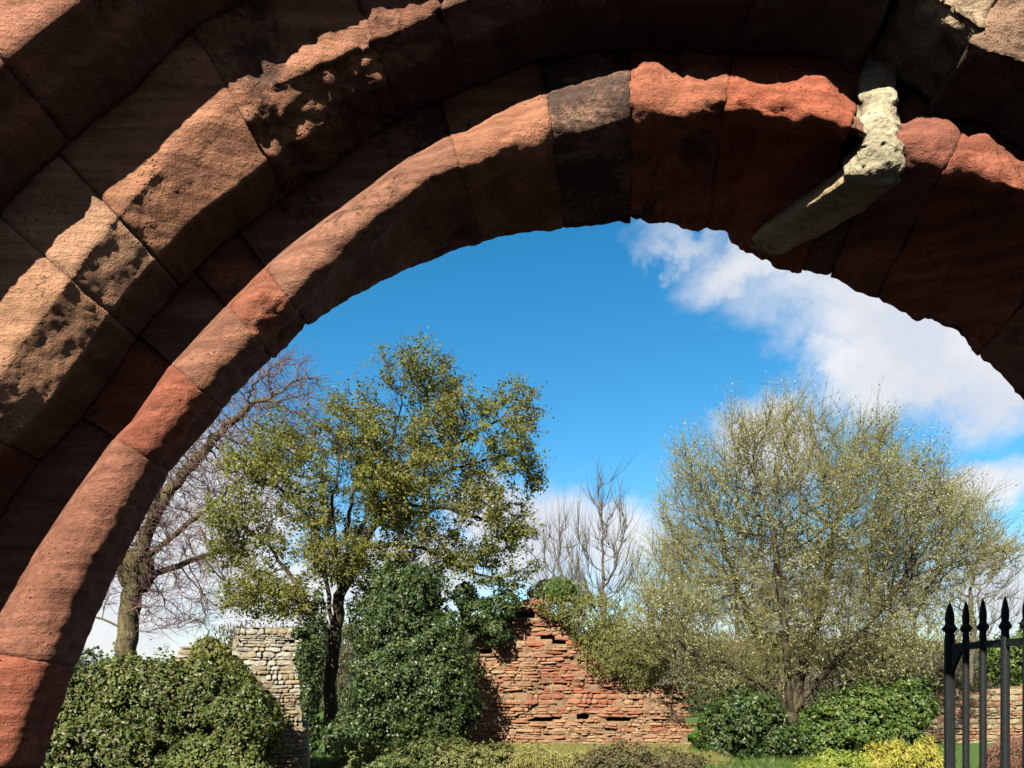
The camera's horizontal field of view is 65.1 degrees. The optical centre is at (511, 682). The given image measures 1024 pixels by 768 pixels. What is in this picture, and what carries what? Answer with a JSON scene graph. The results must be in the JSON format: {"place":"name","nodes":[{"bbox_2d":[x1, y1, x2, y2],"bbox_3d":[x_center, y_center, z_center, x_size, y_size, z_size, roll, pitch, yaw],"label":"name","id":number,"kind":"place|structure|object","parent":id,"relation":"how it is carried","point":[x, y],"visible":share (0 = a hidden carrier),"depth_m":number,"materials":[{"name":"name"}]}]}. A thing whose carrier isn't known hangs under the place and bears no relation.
{"place":"outdoors","nodes":[
{"label":"outdoors","id":0,"kind":"place"},
{"bbox_2d":[82,217,1023,664],"label":"sky","id":1,"kind":"structure","parent":0,"point":[636,325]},
{"bbox_2d":[439,741,736,767],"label":"dry grass","id":2,"kind":"structure","parent":0,"point":[714,758],"depth_m":16.73,"materials":[{"name":"plant"}]},
{"bbox_2d":[310,752,999,767],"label":"grass","id":3,"kind":"structure","parent":0,"point":[772,762],"depth_m":15.23,"materials":[{"name":"green plant"}]},
{"bbox_2d":[309,685,1021,767],"bbox_3d":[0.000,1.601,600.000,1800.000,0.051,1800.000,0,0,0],"label":"ground","id":4,"kind":"structure","parent":0,"point":[974,752],"depth_m":20.28,"materials":[{"name":"green plant"}]},
{"bbox_2d":[55,645,231,767],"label":"stone wall","id":5,"kind":"structure","parent":4,"relation":"on","point":[184,651],"depth_m":13.36,"materials":[{"name":"brown stone"}]},
{"bbox_2d":[177,634,244,693],"bbox_3d":[-4.831,-0.230,12.869,1.207,1.167,0.769,0,0,23],"label":"ivy","id":6,"kind":"object","parent":5,"relation":"attached to","point":[219,651],"visible":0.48,"depth_m":12.65,"materials":[{"name":"yellow plant"}]},
{"bbox_2d":[40,639,290,767],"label":"ivy","id":7,"kind":"object","parent":4,"relation":"on","point":[122,690],"visible":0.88,"depth_m":12.12,"materials":[{"name":"green plant"}]},
{"bbox_2d":[95,339,347,658],"bbox_3d":[-9.788,-4.329,23.944,9.519,12.076,6.577,0,0,0],"label":"bare tree","id":8,"kind":"object","parent":4,"relation":"on","point":[137,574],"visible":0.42,"depth_m":23.77,"materials":[{"name":"brown plant"}]},
{"bbox_2d":[225,655,276,740],"bbox_3d":[-4.228,0.571,12.804,0.970,2.091,0.672,0,0,0],"label":"ivy","id":9,"kind":"object","parent":4,"relation":"on","point":[243,677],"visible":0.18,"depth_m":12.69,"materials":[{"name":"green plant"}]},
{"bbox_2d":[226,626,315,767],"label":"stone wall","id":10,"kind":"structure","parent":4,"relation":"on","point":[268,654],"depth_m":13.30,"materials":[{"name":"grey stone"}]},
{"bbox_2d":[290,625,317,722],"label":"ivy","id":11,"kind":"object","parent":10,"relation":"attached to","point":[307,699],"visible":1,"depth_m":12.87,"materials":[{"name":"green plant"}]},
{"bbox_2d":[192,326,560,753],"bbox_3d":[-3.064,-3.057,18.271,8.324,9.426,4.353,0,0,0],"label":"leafy tree","id":12,"kind":"object","parent":4,"relation":"on","point":[397,487],"visible":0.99,"depth_m":17.66,"materials":[{"name":"green plant"}]},
{"bbox_2d":[305,589,328,754],"bbox_3d":[-4.440,-0.256,17.601,0.881,3.742,0.664,0,0,0],"label":"ivy","id":13,"kind":"object","parent":12,"relation":"attached to","point":[315,724],"visible":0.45,"depth_m":17.52,"materials":[{"name":"green plant"}]},
{"bbox_2d":[318,554,490,757],"bbox_3d":[-2.284,-0.661,17.302,3.678,4.583,2.592,0,0,0],"label":"ivy","id":14,"kind":"object","parent":4,"relation":"on","point":[396,660],"visible":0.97,"depth_m":16.73,"materials":[{"name":"green plant"}]},
{"bbox_2d":[312,732,515,767],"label":"shrub","id":15,"kind":"object","parent":4,"relation":"on","point":[435,750],"visible":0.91,"depth_m":14.53,"materials":[{"name":"green plant"}]},
{"bbox_2d":[0,0,1023,767],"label":"stone archway","id":16,"kind":"object","parent":4,"relation":"on","point":[208,208],"visible":1,"depth_m":1.89,"materials":[{"name":"stone"}]},
{"bbox_2d":[505,740,592,767],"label":"shrub","id":17,"kind":"object","parent":4,"relation":"on","point":[519,759],"visible":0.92,"depth_m":14.39,"materials":[{"name":"plant"}]},
{"bbox_2d":[520,491,600,629],"bbox_3d":[2.026,-3.189,32.840,3.872,9.684,4.262,0,0,0],"label":"bare tree","id":18,"kind":"object","parent":4,"relation":"on","point":[559,553],"visible":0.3,"depth_m":32.78,"materials":[{"name":"grey plant"}]},
{"bbox_2d":[464,598,697,747],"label":"ruined wall","id":19,"kind":"structure","parent":4,"relation":"on","point":[534,684],"depth_m":18.61,"materials":[{"name":"brown stone"}]},
{"bbox_2d":[452,581,522,649],"bbox_3d":[-0.585,-1.555,18.366,1.684,1.618,1.273,0,0,0],"label":"ivy","id":20,"kind":"object","parent":19,"relation":"attached to","point":[469,602],"visible":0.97,"depth_m":18.10,"materials":[{"name":"green plant"}]},
{"bbox_2d":[539,574,577,604],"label":"shrub","id":21,"kind":"object","parent":19,"relation":"on","point":[568,589],"visible":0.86,"depth_m":18.27,"materials":[{"name":"green plant"}]},
{"bbox_2d":[522,576,672,692],"bbox_3d":[2.017,-1.111,18.968,3.558,2.869,2.356,0,0,16],"label":"shrub","id":22,"kind":"object","parent":19,"relation":"on","point":[564,617],"visible":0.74,"depth_m":18.37,"materials":[{"name":"green plant"}]},
{"bbox_2d":[547,450,644,666],"bbox_3d":[3.072,-3.335,28.911,3.943,9.974,4.756,0,0,14],"label":"bare tree","id":23,"kind":"object","parent":4,"relation":"on","point":[582,578],"visible":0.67,"depth_m":28.75,"materials":[{"name":"grey plant"}]},
{"bbox_2d":[207,617,1021,712],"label":"thicket","id":24,"kind":"object","parent":4,"relation":"on","point":[344,655],"visible":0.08,"depth_m":43.35,"materials":[{"name":"green plant"}]},
{"bbox_2d":[565,737,710,767],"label":"shrub","id":25,"kind":"object","parent":4,"relation":"on","point":[603,761],"visible":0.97,"depth_m":13.98,"materials":[{"name":"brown plant"}]},
{"bbox_2d":[613,518,712,684],"bbox_3d":[6.335,-2.706,34.093,4.584,8.717,4.466,0,0,37],"label":"bare tree","id":26,"kind":"object","parent":4,"relation":"on","point":[663,680],"visible":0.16,"depth_m":33.84,"materials":[{"name":"grey plant"}]},
{"bbox_2d":[689,538,799,693],"bbox_3d":[10.914,-3.155,40.033,5.112,9.616,5.168,0,0,42],"label":"bare tree","id":27,"kind":"object","parent":4,"relation":"on","point":[736,629],"visible":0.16,"depth_m":39.89,"materials":[{"name":"grey plant"}]},
{"bbox_2d":[693,677,819,760],"bbox_3d":[5.233,0.752,16.951,2.826,1.767,2.219,0,0,0],"label":"bush","id":28,"kind":"object","parent":4,"relation":"on","point":[768,731],"visible":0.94,"depth_m":16.42,"materials":[{"name":"green plant"}]},
{"bbox_2d":[595,361,1023,726],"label":"spreading tree","id":29,"kind":"object","parent":4,"relation":"on","point":[829,550],"visible":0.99,"depth_m":16.93,"materials":[{"name":"green plant"}]},
{"bbox_2d":[790,741,878,767],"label":"shrub","id":30,"kind":"object","parent":4,"relation":"on","point":[832,761],"visible":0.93,"depth_m":14.34,"materials":[{"name":"yellow plant"}]},
{"bbox_2d":[797,664,942,757],"bbox_3d":[7.566,0.542,17.217,3.208,2.176,2.382,0,0,0],"label":"bush","id":31,"kind":"object","parent":4,"relation":"on","point":[866,716],"visible":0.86,"depth_m":16.61,"materials":[{"name":"green plant"}]},
{"bbox_2d":[831,529,946,680],"bbox_3d":[17.625,-3.029,38.087,6.080,9.363,4.435,0,0,0],"label":"bare tree","id":32,"kind":"object","parent":4,"relation":"on","point":[892,619],"visible":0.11,"depth_m":37.89,"materials":[{"name":"grey plant"}]},
{"bbox_2d":[851,734,943,767],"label":"shrub","id":33,"kind":"object","parent":4,"relation":"on","point":[891,757],"visible":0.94,"depth_m":14.21,"materials":[{"name":"yellow plant"}]},
{"bbox_2d":[886,500,1023,691],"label":"bare tree","id":34,"kind":"object","parent":4,"relation":"on","point":[970,597],"visible":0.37,"depth_m":35.85,"materials":[{"name":"grey plant"}]},
{"bbox_2d":[916,684,1021,742],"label":"stone wall","id":35,"kind":"structure","parent":4,"relation":"on","point":[993,716],"depth_m":21.50,"materials":[{"name":"brown stone"}]},
{"bbox_2d":[920,666,978,695],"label":"shrub","id":36,"kind":"object","parent":35,"relation":"on","point":[958,684],"visible":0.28,"depth_m":21.74,"materials":[{"name":"green plant"}]},
{"bbox_2d":[942,596,1023,767],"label":"iron gate","id":37,"kind":"structure","parent":4,"relation":"on","point":[954,652],"depth_m":2.98,"materials":[{"name":"black metal"}]},
{"bbox_2d":[975,622,1022,686],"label":"bush","id":38,"kind":"object","parent":4,"relation":"on","point":[993,657],"visible":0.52,"depth_m":23.70,"materials":[{"name":"green plant"}]},
{"bbox_2d":[987,729,1021,767],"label":"shrub","id":39,"kind":"object","parent":4,"relation":"on","point":[991,759],"visible":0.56,"depth_m":13.41,"materials":[{"name":"plant"}]},
{"bbox_2d":[687,730,854,757],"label":"lawn","id":40,"kind":"structure","parent":0,"point":[690,738],"depth_m":21.42,"materials":[{"name":"green plant"}]}
]}

